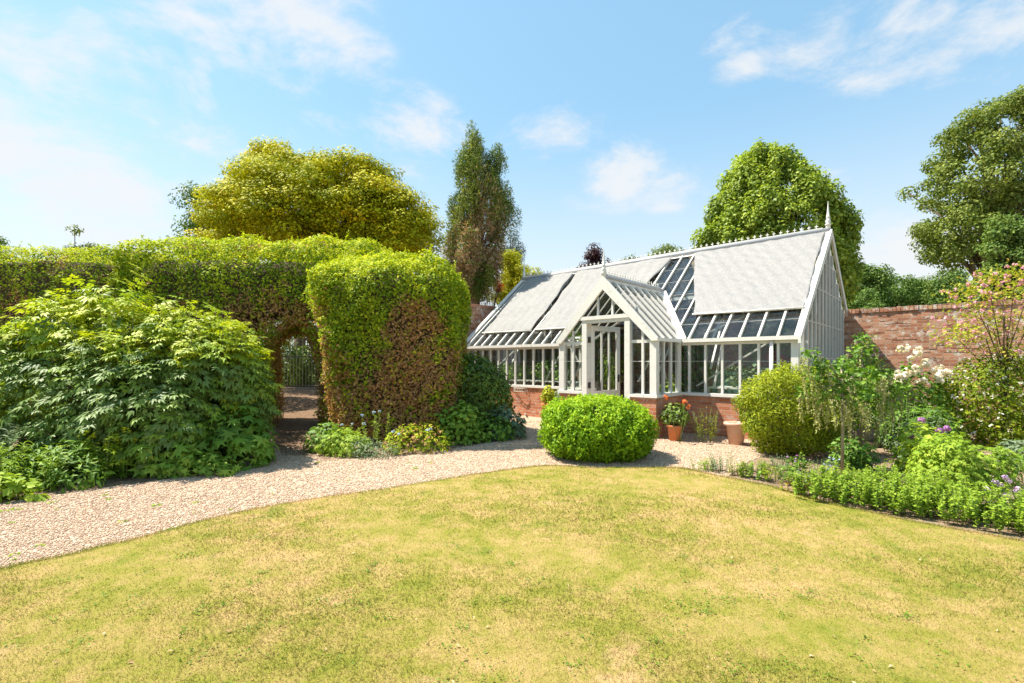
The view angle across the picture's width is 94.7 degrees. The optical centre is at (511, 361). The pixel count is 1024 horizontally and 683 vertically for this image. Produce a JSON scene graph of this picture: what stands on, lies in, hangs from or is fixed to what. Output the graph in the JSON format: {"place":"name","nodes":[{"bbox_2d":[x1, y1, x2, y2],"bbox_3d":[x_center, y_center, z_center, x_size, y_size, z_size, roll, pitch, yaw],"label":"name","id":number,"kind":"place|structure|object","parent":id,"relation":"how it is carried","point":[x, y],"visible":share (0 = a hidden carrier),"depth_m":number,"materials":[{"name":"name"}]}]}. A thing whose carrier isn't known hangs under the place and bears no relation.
{"place":"outdoors","nodes":[
{"label":"outdoors","id":0,"kind":"place"},
{"bbox_2d":[274,385,346,454],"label":"path","id":1,"kind":"structure","parent":0,"point":[303,419],"depth_m":11.43,"materials":[{"name":"brown stone"}]},
{"bbox_2d":[271,338,321,387],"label":"iron gate","id":2,"kind":"structure","parent":1,"relation":"on","point":[293,356],"depth_m":17.99,"materials":[{"name":"black metal"}]},
{"bbox_2d":[0,389,1020,567],"bbox_3d":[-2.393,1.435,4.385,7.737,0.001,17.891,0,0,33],"label":"gravel path","id":3,"kind":"structure","parent":0,"point":[458,453],"depth_m":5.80,"materials":[{"name":"beige gravel"}]},
{"bbox_2d":[537,392,659,463],"bbox_3d":[1.302,0.968,7.275,1.828,1.059,1.789,0,0,0],"label":"box ball","id":4,"kind":"object","parent":3,"relation":"on","point":[600,427],"visible":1,"depth_m":6.67,"materials":[{"name":"green plant"}]},
{"bbox_2d":[667,424,682,440],"bbox_3d":[2.967,1.293,8.604,0.280,0.286,0.280,0,0,0],"label":"flower pot","id":5,"kind":"object","parent":3,"relation":"on","point":[672,434],"visible":0.79,"depth_m":8.51,"materials":[{"name":"ceramic"}]},
{"bbox_2d":[658,403,690,440],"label":"potted plant","id":6,"kind":"object","parent":5,"relation":"in","point":[676,412],"visible":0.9,"depth_m":8.54,"materials":[{"name":"green plant"}]},
{"bbox_2d":[691,457,713,470],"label":"border plant","id":7,"kind":"object","parent":3,"relation":"on","point":[704,465],"visible":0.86,"depth_m":6.21,"materials":[{"name":"green plant"}]},
{"bbox_2d":[691,407,719,442],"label":"wild seedling","id":8,"kind":"object","parent":3,"relation":"on","point":[710,425],"visible":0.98,"depth_m":8.39,"materials":[{"name":"green plant"}]},
{"bbox_2d":[709,451,733,471],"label":"border plant","id":9,"kind":"object","parent":3,"relation":"on","point":[715,466],"visible":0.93,"depth_m":6.16,"materials":[{"name":"green plant"}]},
{"bbox_2d":[723,421,744,444],"bbox_3d":[3.898,1.243,8.204,0.400,0.386,0.400,0,0,0],"label":"flower pot","id":10,"kind":"object","parent":3,"relation":"on","point":[735,434],"visible":0.74,"depth_m":8.09,"materials":[{"name":"ceramic"}]},
{"bbox_3d":[0.937,1.238,11.900,0.420,0.396,0.420,0,0,0],"label":"flower pot","id":11,"kind":"object","parent":3,"relation":"on","visible":0},
{"bbox_2d":[540,385,556,403],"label":"potted plant","id":12,"kind":"object","parent":11,"relation":"in","point":[549,395],"visible":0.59,"depth_m":11.78,"materials":[{"name":"yellow plant"}]},
{"bbox_2d":[0,442,1023,682],"bbox_3d":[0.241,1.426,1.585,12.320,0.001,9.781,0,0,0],"label":"lawn","id":13,"kind":"structure","parent":0,"point":[666,482],"depth_m":2.90,"materials":[{"name":"green plant"}]},
{"bbox_2d":[1,473,1019,682],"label":"fallen leaves","id":14,"kind":"object","parent":13,"relation":"on","point":[132,661],"visible":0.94,"depth_m":2.46,"materials":[{"name":"brown plant"}]},
{"bbox_2d":[0,364,1023,540],"bbox_3d":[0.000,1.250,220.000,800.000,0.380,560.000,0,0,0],"label":"ground","id":15,"kind":"structure","parent":0,"point":[131,479],"depth_m":5.87,"materials":[{"name":"soil"}]},
{"bbox_2d":[0,423,32,466],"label":"lance leaf plant","id":16,"kind":"object","parent":15,"relation":"on","point":[10,433],"visible":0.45,"depth_m":5.53,"materials":[{"name":"green plant"}]},
{"bbox_2d":[0,472,50,503],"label":"leafy plant","id":17,"kind":"object","parent":15,"relation":"on","point":[12,488],"visible":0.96,"depth_m":4.86,"materials":[{"name":"green plant"}]},
{"bbox_2d":[0,441,68,491],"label":"lance leaf plant","id":18,"kind":"object","parent":15,"relation":"on","point":[11,466],"visible":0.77,"depth_m":5.30,"materials":[{"name":"green plant"}]},
{"bbox_2d":[17,440,115,492],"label":"leafy plant","id":19,"kind":"object","parent":15,"relation":"on","point":[70,485],"visible":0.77,"depth_m":5.36,"materials":[{"name":"green plant"}]},
{"bbox_2d":[0,241,159,426],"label":"hedge","id":20,"kind":"object","parent":15,"relation":"on","point":[22,279],"visible":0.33,"depth_m":9.88,"materials":[{"name":"green plant"}]},
{"bbox_2d":[59,224,115,264],"bbox_3d":[-19.813,-2.434,21.979,3.901,7.950,2.195,0,0,0],"label":"tree","id":21,"kind":"object","parent":15,"relation":"on","point":[79,231],"visible":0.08,"depth_m":21.96,"materials":[{"name":"green plant"}]},
{"bbox_2d":[59,425,142,481],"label":"peony seedling","id":22,"kind":"object","parent":15,"relation":"on","point":[105,445],"visible":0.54,"depth_m":5.66,"materials":[{"name":"green plant"}]},
{"bbox_2d":[0,262,253,476],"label":"tree peony","id":23,"kind":"object","parent":15,"relation":"on","point":[81,348],"visible":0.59,"depth_m":6.19,"materials":[{"name":"green plant"}]},
{"bbox_2d":[104,406,216,478],"bbox_3d":[-4.527,1.059,6.126,1.406,1.029,0.936,0,0,0],"label":"leafy plant","id":24,"kind":"object","parent":15,"relation":"on","point":[199,443],"visible":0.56,"depth_m":5.88,"materials":[{"name":"green plant"}]},
{"bbox_2d":[81,302,285,476],"bbox_3d":[-4.661,0.363,6.961,2.311,2.585,2.540,0,0,-22],"label":"tree peony","id":25,"kind":"object","parent":15,"relation":"on","point":[241,391],"visible":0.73,"depth_m":6.37,"materials":[{"name":"green plant"}]},
{"bbox_2d":[141,447,242,479],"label":"leafy plant","id":26,"kind":"object","parent":15,"relation":"on","point":[204,468],"visible":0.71,"depth_m":5.87,"materials":[{"name":"green plant"}]},
{"bbox_2d":[166,180,259,323],"bbox_3d":[-15.926,-4.037,24.869,4.141,11.154,3.756,0,0,41],"label":"tree","id":27,"kind":"object","parent":15,"relation":"on","point":[190,226],"visible":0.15,"depth_m":24.45,"materials":[{"name":"green plant"}]},
{"bbox_2d":[168,325,276,407],"bbox_3d":[-5.303,0.406,8.768,1.767,2.217,1.835,0,0,0],"label":"shrub","id":28,"kind":"object","parent":15,"relation":"on","point":[264,360],"visible":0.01,"depth_m":9.05,"materials":[{"name":"green plant"}]},
{"bbox_2d":[180,403,280,471],"bbox_3d":[-3.961,1.074,6.555,1.472,1.027,1.101,0,0,0],"label":"leafy plant","id":29,"kind":"object","parent":15,"relation":"on","point":[249,439],"visible":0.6,"depth_m":6.34,"materials":[{"name":"green plant"}]},
{"bbox_2d":[103,230,403,427],"bbox_3d":[-5.622,-0.727,10.920,6.572,4.465,2.759,0,0,0],"label":"hedge","id":30,"kind":"object","parent":15,"relation":"on","point":[252,292],"visible":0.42,"depth_m":9.96,"materials":[{"name":"green plant"}]},
{"bbox_2d":[266,342,304,385],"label":"shrub","id":31,"kind":"object","parent":15,"relation":"on","point":[293,349],"visible":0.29,"depth_m":20.34,"materials":[{"name":"green plant"}]},
{"bbox_2d":[291,345,322,384],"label":"shrub","id":32,"kind":"object","parent":15,"relation":"on","point":[309,370],"visible":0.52,"depth_m":21.25,"materials":[{"name":"green plant"}]},
{"bbox_2d":[182,135,447,261],"bbox_3d":[-7.729,-3.712,19.487,10.574,10.526,7.591,0,0,0],"label":"maple tree","id":33,"kind":"object","parent":15,"relation":"on","point":[289,194],"visible":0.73,"depth_m":17.47,"materials":[{"name":"yellow plant"}]},
{"bbox_2d":[300,422,344,453],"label":"leafy plant","id":34,"kind":"object","parent":15,"relation":"on","point":[316,439],"visible":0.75,"depth_m":7.42,"materials":[{"name":"green plant"}]},
{"bbox_2d":[313,427,374,456],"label":"leafy plant","id":35,"kind":"object","parent":15,"relation":"on","point":[335,449],"visible":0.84,"depth_m":7.15,"materials":[{"name":"green plant"}]},
{"bbox_2d":[345,435,401,459],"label":"leafy plant","id":36,"kind":"object","parent":15,"relation":"on","point":[371,450],"visible":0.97,"depth_m":7.03,"materials":[{"name":"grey plant"}]},
{"bbox_2d":[371,410,391,448],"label":"blue flower","id":37,"kind":"object","parent":15,"relation":"on","point":[377,434],"visible":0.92,"depth_m":7.75,"materials":[{"name":"green plant"}]},
{"bbox_2d":[302,244,472,442],"bbox_3d":[-2.521,-0.406,9.644,3.456,4.068,3.434,0,0,0],"label":"hedge","id":38,"kind":"object","parent":15,"relation":"on","point":[398,329],"visible":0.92,"depth_m":8.30,"materials":[{"name":"green plant"}]},
{"bbox_2d":[380,420,453,454],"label":"leafy plant","id":39,"kind":"object","parent":15,"relation":"on","point":[424,440],"visible":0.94,"depth_m":7.50,"materials":[{"name":"green plant"}]},
{"bbox_2d":[434,400,484,445],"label":"leafy plant","id":40,"kind":"object","parent":15,"relation":"on","point":[467,420],"visible":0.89,"depth_m":8.19,"materials":[{"name":"green plant"}]},
{"bbox_2d":[440,351,515,433],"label":"laurel shrub","id":41,"kind":"object","parent":15,"relation":"on","point":[492,386],"visible":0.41,"depth_m":9.02,"materials":[{"name":"green plant"}]},
{"bbox_2d":[440,120,522,304],"bbox_3d":[-1.138,-3.492,16.494,2.469,10.067,2.472,0,0,43],"label":"cypress tree","id":42,"kind":"object","parent":15,"relation":"on","point":[480,196],"visible":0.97,"depth_m":16.19,"materials":[{"name":"green plant"}]},
{"bbox_2d":[460,412,514,442],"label":"leafy plant","id":43,"kind":"object","parent":15,"relation":"on","point":[489,434],"visible":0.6,"depth_m":8.51,"materials":[{"name":"green plant"}]},
{"bbox_2d":[483,278,503,305],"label":"red shrub","id":44,"kind":"object","parent":15,"relation":"on","point":[498,291],"visible":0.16,"depth_m":17.93,"materials":[{"name":"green plant"}]},
{"bbox_2d":[448,304,549,378],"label":"garden wall","id":45,"kind":"structure","parent":15,"relation":"on","point":[480,313],"depth_m":15.85,"materials":[{"name":"brick"}]},
{"bbox_2d":[480,405,528,440],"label":"leafy plant","id":46,"kind":"object","parent":15,"relation":"on","point":[519,429],"visible":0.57,"depth_m":8.77,"materials":[{"name":"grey plant"}]},
{"bbox_2d":[500,227,526,290],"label":"conifer","id":47,"kind":"object","parent":15,"relation":"on","point":[518,248],"visible":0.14,"depth_m":23.93,"materials":[{"name":"green plant"}]},
{"bbox_2d":[490,248,543,304],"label":"yellow shrub","id":48,"kind":"object","parent":15,"relation":"on","point":[510,279],"visible":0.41,"depth_m":18.23,"materials":[{"name":"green plant"}]},
{"bbox_2d":[484,379,578,386],"bbox_3d":[0.626,0.978,13.268,3.500,0.925,0.750,0,0,43],"label":"potting bench","id":49,"kind":"object","parent":15,"relation":"on","point":[556,381],"visible":0.18,"depth_m":12.87,"materials":[{"name":"white paint"}]},
{"bbox_2d":[500,363,531,383],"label":"greenhouse plant","id":50,"kind":"object","parent":49,"relation":"on","point":[520,374],"visible":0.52,"depth_m":13.72,"materials":[{"name":"green plant"}]},
{"bbox_2d":[531,359,570,384],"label":"greenhouse plant","id":51,"kind":"object","parent":49,"relation":"on","point":[539,374],"visible":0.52,"depth_m":12.80,"materials":[{"name":"green plant"}]},
{"bbox_2d":[576,242,610,267],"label":"plum tree","id":52,"kind":"object","parent":15,"relation":"on","point":[593,256],"visible":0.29,"depth_m":26.54,"materials":[{"name":"purple plant"}]},
{"bbox_2d":[621,243,684,260],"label":"tree","id":53,"kind":"object","parent":15,"relation":"on","point":[667,247],"visible":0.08,"depth_m":29.64,"materials":[{"name":"green plant"}]},
{"bbox_2d":[465,203,847,439],"bbox_3d":[2.985,-1.008,12.529,8.967,4.996,6.071,0,0,43],"label":"greenhouse","id":54,"kind":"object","parent":15,"relation":"on","point":[583,309],"visible":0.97,"depth_m":10.22,"materials":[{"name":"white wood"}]},
{"bbox_2d":[588,325,620,396],"bbox_3d":[1.978,0.305,10.059,0.942,2.130,0.119,0,0,-34],"label":"door","id":55,"kind":"structure","parent":54,"relation":"in","point":[591,339],"depth_m":10.04,"materials":[{"name":"white paint"}]},
{"bbox_2d":[595,349,623,389],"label":"greenhouse plant","id":56,"kind":"object","parent":54,"relation":"in","point":[611,376],"visible":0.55,"depth_m":11.18,"materials":[{"name":"green plant"}]},
{"bbox_2d":[665,317,718,391],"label":"greenhouse plant","id":57,"kind":"object","parent":54,"relation":"in","point":[700,356],"visible":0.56,"depth_m":13.41,"materials":[{"name":"green plant"}]},
{"bbox_2d":[761,350,790,371],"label":"greenhouse plant","id":58,"kind":"object","parent":54,"relation":"hanging from","point":[766,356],"visible":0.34,"depth_m":10.36,"materials":[{"name":"green plant"}]},
{"bbox_2d":[727,459,746,475],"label":"border plant","id":59,"kind":"object","parent":15,"relation":"on","point":[736,469],"visible":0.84,"depth_m":5.96,"materials":[{"name":"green plant"}]},
{"bbox_2d":[707,386,783,392],"bbox_3d":[4.714,0.978,9.440,1.400,0.925,0.750,0,0,43],"label":"potting bench","id":60,"kind":"object","parent":15,"relation":"on","point":[719,388],"visible":0.25,"depth_m":9.53,"materials":[{"name":"white paint"}]},
{"bbox_2d":[726,359,775,387],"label":"greenhouse plant","id":61,"kind":"object","parent":60,"relation":"on","point":[736,380],"visible":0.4,"depth_m":9.51,"materials":[{"name":"green plant"}]},
{"bbox_2d":[736,460,767,480],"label":"border plant","id":62,"kind":"object","parent":15,"relation":"on","point":[750,469],"visible":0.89,"depth_m":5.81,"materials":[{"name":"green plant"}]},
{"bbox_2d":[761,463,784,482],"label":"border plant","id":63,"kind":"object","parent":15,"relation":"on","point":[770,474],"visible":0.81,"depth_m":5.66,"materials":[{"name":"green plant"}]},
{"bbox_2d":[690,137,866,309],"bbox_3d":[10.544,-3.679,18.907,6.128,10.445,5.788,0,0,-35],"label":"lime tree","id":64,"kind":"object","parent":15,"relation":"on","point":[743,204],"visible":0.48,"depth_m":17.52,"materials":[{"name":"green plant"}]},
{"bbox_2d":[552,299,1023,430],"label":"garden wall","id":65,"kind":"structure","parent":15,"relation":"on","point":[892,328],"depth_m":11.03,"materials":[{"name":"brick"}]},
{"bbox_2d":[555,332,637,379],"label":"greenhouse plant","id":66,"kind":"object","parent":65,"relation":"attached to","point":[604,347],"visible":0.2,"depth_m":15.71,"materials":[{"name":"green plant"}]},
{"bbox_2d":[732,316,798,371],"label":"greenhouse plant","id":67,"kind":"object","parent":65,"relation":"attached to","point":[787,330],"visible":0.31,"depth_m":12.12,"materials":[{"name":"green plant"}]},
{"bbox_2d":[776,465,805,486],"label":"border plant","id":68,"kind":"object","parent":15,"relation":"on","point":[786,474],"visible":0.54,"depth_m":5.52,"materials":[{"name":"green plant"}]},
{"bbox_2d":[731,360,857,455],"bbox_3d":[4.377,0.723,7.316,1.777,1.512,1.401,0,0,0],"label":"golden shrub","id":69,"kind":"object","parent":15,"relation":"on","point":[782,435],"visible":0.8,"depth_m":6.98,"materials":[{"name":"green plant"}]},
{"bbox_2d":[785,451,811,472],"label":"border plant","id":70,"kind":"object","parent":15,"relation":"on","point":[796,462],"visible":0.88,"depth_m":6.11,"materials":[{"name":"green plant"}]},
{"bbox_2d":[787,466,850,502],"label":"herb clump","id":71,"kind":"object","parent":15,"relation":"on","point":[799,479],"visible":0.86,"depth_m":4.90,"materials":[{"name":"green plant"}]},
{"bbox_2d":[809,460,863,496],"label":"herb clump","id":72,"kind":"object","parent":15,"relation":"on","point":[824,470],"visible":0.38,"depth_m":5.13,"materials":[{"name":"green plant"}]},
{"bbox_2d":[795,347,887,471],"bbox_3d":[4.345,0.649,6.179,1.258,1.682,0.832,0,0,0],"label":"weeping tree","id":73,"kind":"object","parent":15,"relation":"on","point":[865,394],"visible":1,"depth_m":6.12,"materials":[{"name":"green plant"}]},
{"bbox_2d":[827,435,880,471],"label":"leafy plant","id":74,"kind":"object","parent":15,"relation":"on","point":[849,452],"visible":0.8,"depth_m":6.25,"materials":[{"name":"green plant"}]},
{"bbox_2d":[823,466,895,509],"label":"herb clump","id":75,"kind":"object","parent":15,"relation":"on","point":[854,490],"visible":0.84,"depth_m":4.67,"materials":[{"name":"green plant"}]},
{"bbox_2d":[848,450,873,469],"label":"border plant","id":76,"kind":"object","parent":15,"relation":"on","point":[862,463],"visible":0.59,"depth_m":6.21,"materials":[{"name":"green plant"}]},
{"bbox_2d":[842,288,889,308],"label":"tree","id":77,"kind":"object","parent":15,"relation":"on","point":[863,300],"visible":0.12,"depth_m":35.46,"materials":[{"name":"green plant"}]},
{"bbox_2d":[833,331,910,449],"bbox_3d":[5.495,0.501,7.302,1.186,1.978,0.824,0,0,0],"label":"shrub","id":78,"kind":"object","parent":15,"relation":"on","point":[865,359],"visible":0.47,"depth_m":7.29,"materials":[{"name":"green plant"}]},
{"bbox_2d":[850,262,896,306],"bbox_3d":[28.698,-3.251,38.045,3.995,9.583,3.615,0,0,0],"label":"tree","id":79,"kind":"object","parent":15,"relation":"on","point":[876,277],"visible":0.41,"depth_m":37.13,"materials":[{"name":"green plant"}]},
{"bbox_2d":[860,462,917,498],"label":"herb clump","id":80,"kind":"object","parent":15,"relation":"on","point":[868,471],"visible":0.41,"depth_m":5.03,"materials":[{"name":"green plant"}]},
{"bbox_2d":[853,465,929,506],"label":"herb clump","id":81,"kind":"object","parent":15,"relation":"on","point":[899,479],"visible":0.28,"depth_m":4.76,"materials":[{"name":"green plant"}]},
{"bbox_2d":[860,477,933,516],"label":"herb clump","id":82,"kind":"object","parent":15,"relation":"on","point":[903,501],"visible":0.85,"depth_m":4.45,"materials":[{"name":"green plant"}]},
{"bbox_2d":[877,273,925,306],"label":"tree","id":83,"kind":"object","parent":15,"relation":"on","point":[908,288],"visible":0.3,"depth_m":39.04,"materials":[{"name":"green plant"}]},
{"bbox_2d":[849,344,960,439],"bbox_3d":[6.840,0.579,8.351,1.982,1.790,1.145,0,0,0],"label":"rose bush","id":84,"kind":"object","parent":15,"relation":"on","point":[907,374],"visible":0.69,"depth_m":8.04,"materials":[{"name":"green plant"}]},
{"bbox_2d":[886,422,934,457],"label":"leafy plant","id":85,"kind":"object","parent":15,"relation":"on","point":[894,436],"visible":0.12,"depth_m":7.10,"materials":[{"name":"green plant"}]},
{"bbox_2d":[873,401,951,451],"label":"tall perennial","id":86,"kind":"object","parent":15,"relation":"on","point":[885,434],"visible":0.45,"depth_m":7.46,"materials":[{"name":"green plant"}]},
{"bbox_2d":[874,404,966,448],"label":"leafy plant","id":87,"kind":"object","parent":15,"relation":"on","point":[953,425],"visible":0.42,"depth_m":7.61,"materials":[{"name":"green plant"}]},
{"bbox_2d":[882,422,959,473],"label":"leafy plant","id":88,"kind":"object","parent":15,"relation":"on","point":[918,433],"visible":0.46,"depth_m":6.09,"materials":[{"name":"green plant"}]},
{"bbox_2d":[903,466,969,505],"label":"herb clump","id":89,"kind":"object","parent":15,"relation":"on","point":[934,476],"visible":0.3,"depth_m":4.79,"materials":[{"name":"green plant"}]},
{"bbox_2d":[908,480,980,525],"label":"herb clump","id":90,"kind":"object","parent":15,"relation":"on","point":[940,502],"visible":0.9,"depth_m":4.28,"materials":[{"name":"green plant"}]},
{"bbox_2d":[919,267,974,305],"bbox_3d":[34.961,-3.077,37.895,3.870,9.238,3.542,0,0,0],"label":"tree","id":91,"kind":"object","parent":15,"relation":"on","point":[933,285],"visible":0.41,"depth_m":37.51,"materials":[{"name":"green plant"}]},
{"bbox_2d":[909,476,985,513],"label":"herb clump","id":92,"kind":"object","parent":15,"relation":"on","point":[952,492],"visible":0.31,"depth_m":4.52,"materials":[{"name":"green plant"}]},
{"bbox_2d":[904,431,995,496],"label":"leafy plant","id":93,"kind":"object","parent":15,"relation":"on","point":[952,452],"visible":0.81,"depth_m":5.19,"materials":[{"name":"green plant"}]},
{"bbox_2d":[895,84,1023,300],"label":"broadleaf tree","id":94,"kind":"object","parent":15,"relation":"on","point":[997,194],"visible":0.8,"depth_m":19.31,"materials":[{"name":"green plant"}]},
{"bbox_2d":[938,281,1001,307],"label":"tree","id":95,"kind":"object","parent":15,"relation":"on","point":[959,295],"visible":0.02,"depth_m":36.01,"materials":[{"name":"green plant"}]},
{"bbox_2d":[921,258,1023,428],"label":"wild rose","id":96,"kind":"object","parent":15,"relation":"on","point":[1006,353],"visible":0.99,"depth_m":7.95,"materials":[{"name":"green plant"}]},
{"bbox_2d":[925,353,1023,448],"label":"flowering shrub","id":97,"kind":"object","parent":15,"relation":"on","point":[1014,428],"visible":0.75,"depth_m":7.78,"materials":[{"name":"green plant"}]},
{"bbox_2d":[931,444,1023,491],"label":"leafy plant","id":98,"kind":"object","parent":15,"relation":"on","point":[1001,468],"visible":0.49,"depth_m":5.28,"materials":[{"name":"green plant"}]},
{"bbox_2d":[958,478,1023,525],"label":"herb clump","id":99,"kind":"object","parent":15,"relation":"on","point":[986,492],"visible":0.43,"depth_m":4.28,"materials":[{"name":"green plant"}]},
{"bbox_2d":[959,487,1023,535],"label":"herb clump","id":100,"kind":"object","parent":15,"relation":"on","point":[1002,510],"visible":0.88,"depth_m":4.01,"materials":[{"name":"green plant"}]},
{"bbox_2d":[971,212,1023,298],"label":"broadleaf tree","id":101,"kind":"object","parent":15,"relation":"on","point":[1004,242],"visible":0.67,"depth_m":14.94,"materials":[{"name":"green plant"}]},
{"bbox_2d":[983,475,1021,513],"bbox_3d":[4.546,1.231,4.321,0.468,0.427,0.325,0,0,0],"label":"allium","id":102,"kind":"object","parent":15,"relation":"on","point":[1005,478],"visible":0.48,"depth_m":4.30,"materials":[{"name":"purple plant"}]},
{"bbox_2d":[992,439,1023,466],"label":"leafy plant","id":103,"kind":"object","parent":15,"relation":"on","point":[1006,444],"visible":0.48,"depth_m":6.61,"materials":[{"name":"green plant"}]},
{"bbox_2d":[0,0,1023,362],"label":"sky","id":104,"kind":"structure","parent":0,"point":[617,123],"materials":[{"name":"blue"}]},
{"bbox_2d":[710,372,761,393],"bbox_3d":[5.266,0.840,11.053,0.960,1.200,0.660,0,0,43],"label":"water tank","id":105,"kind":"object","parent":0,"point":[727,383],"visible":0.14,"depth_m":10.92,"materials":[{"name":"grey plastic"}]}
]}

